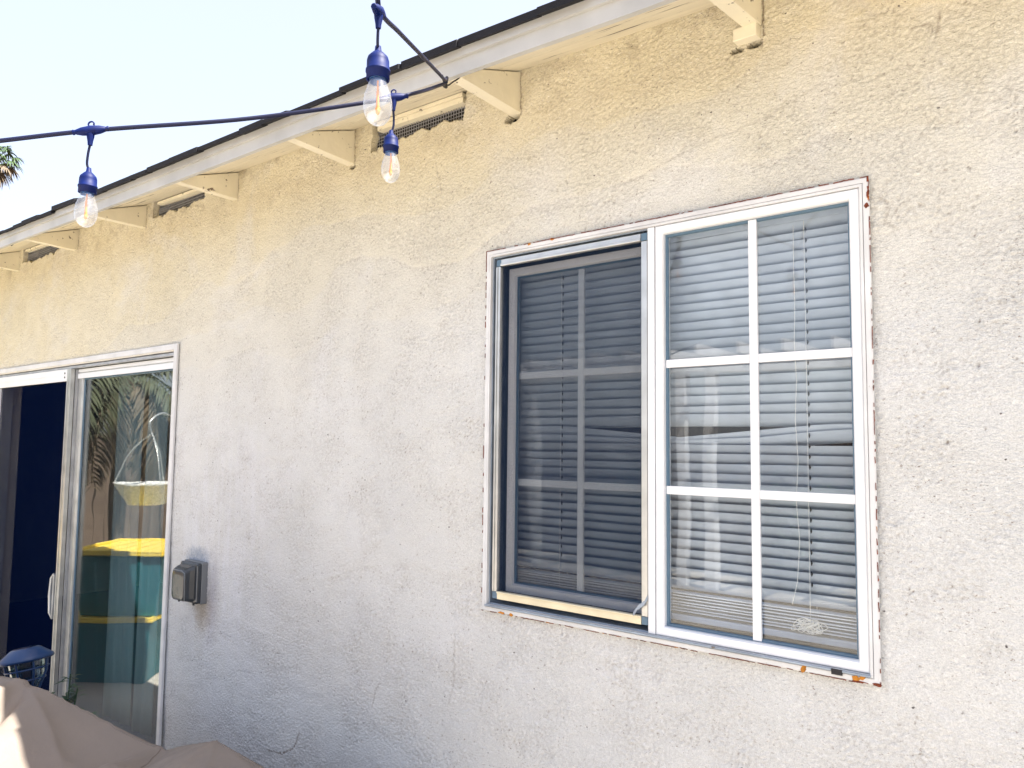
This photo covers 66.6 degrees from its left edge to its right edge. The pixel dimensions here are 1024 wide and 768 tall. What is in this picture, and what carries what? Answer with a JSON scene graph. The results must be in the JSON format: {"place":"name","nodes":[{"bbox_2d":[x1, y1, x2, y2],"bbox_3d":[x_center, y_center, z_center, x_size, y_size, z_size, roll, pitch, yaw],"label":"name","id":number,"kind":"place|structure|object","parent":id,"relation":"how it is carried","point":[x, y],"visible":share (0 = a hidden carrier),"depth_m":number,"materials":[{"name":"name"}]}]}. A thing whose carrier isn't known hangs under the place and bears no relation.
{"place":"outdoors","nodes":[
{"label":"outdoors","id":0,"kind":"place"},
{"bbox_2d":[0,146,26,188],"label":"palm tree","id":1,"kind":"object","parent":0,"point":[9,171],"visible":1,"depth_m":46.28,"materials":[{"name":"green plant"}]},
{"bbox_2d":[0,0,553,230],"label":"sky","id":2,"kind":"structure","parent":0,"point":[65,65],"materials":[{"name":"white"}]},
{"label":"patio","id":3,"kind":"structure","parent":0,"visible":0},
{"bbox_2d":[10,666,99,716],"bbox_3d":[-1.997,1.677,3.380,0.408,0.836,0.579,-21,-22,78],"label":"potted plant","id":4,"kind":"object","parent":3,"relation":"on","point":[73,695],"visible":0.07,"depth_m":3.52,"materials":[{"name":"green plant"}]},
{"bbox_2d":[0,645,54,687],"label":"path light","id":5,"kind":"object","parent":4,"relation":"in","point":[33,654],"visible":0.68,"depth_m":3.38,"materials":[{"name":"blue plastic"}]},
{"bbox_2d":[0,676,263,767],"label":"furniture cover","id":6,"kind":"object","parent":3,"relation":"on","point":[41,728],"visible":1,"depth_m":2.75,"materials":[{"name":"beige fabric"}]},
{"bbox_2d":[0,0,1023,767],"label":"house","id":7,"kind":"structure","parent":3,"relation":"on","point":[320,312],"depth_m":2.43,"materials":[{"name":"paint"}]},
{"bbox_2d":[0,343,178,745],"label":"sliding door","id":8,"kind":"structure","parent":7,"relation":"in","point":[63,371],"depth_m":4.65,"materials":[{"name":"metal"}]},
{"bbox_2d":[75,357,172,743],"bbox_3d":[-2.485,0.932,4.750,2.750,2.115,0.076,-3,-6,40],"label":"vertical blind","id":9,"kind":"object","parent":7,"relation":"hanging from","point":[117,689],"visible":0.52,"depth_m":4.47,"materials":[{"name":"clear glass"}]},
{"bbox_2d":[171,559,207,605],"bbox_3d":[-1.483,0.908,3.571,0.167,0.188,0.096,-3,-6,40],"label":"outlet cover","id":10,"kind":"object","parent":7,"relation":"attached to","point":[189,580],"visible":1,"depth_m":3.53,"materials":[{"name":"grey plastic"}]},
{"bbox_2d":[442,78,458,88],"bbox_3d":[-0.168,-0.868,2.219,0.016,0.075,0.092,-3,-6,38],"label":"cup hook","id":11,"kind":"object","parent":7,"relation":"attached to","point":[446,86],"visible":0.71,"depth_m":2.20,"materials":[{"name":"metal"}]},
{"bbox_2d":[0,0,448,227],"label":"string lights","id":12,"kind":"object","parent":11,"relation":"hanging from","point":[377,70],"visible":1,"depth_m":1.65,"materials":[{"name":"blue"}]},
{"bbox_2d":[481,176,881,686],"bbox_3d":[0.421,0.123,2.209,1.189,1.162,0.186,-3,-6,40],"label":"window","id":13,"kind":"structure","parent":7,"relation":"in","point":[648,619],"depth_m":2.17,"materials":[{"name":"white plastic"}]},
{"bbox_2d":[517,206,856,649],"bbox_3d":[0.438,0.110,2.211,1.111,1.084,0.062,-3,-6,40],"label":"window blind","id":14,"kind":"object","parent":7,"relation":"attached to","point":[808,553],"depth_m":2.08,"materials":[{"name":"white plastic"}]}
]}

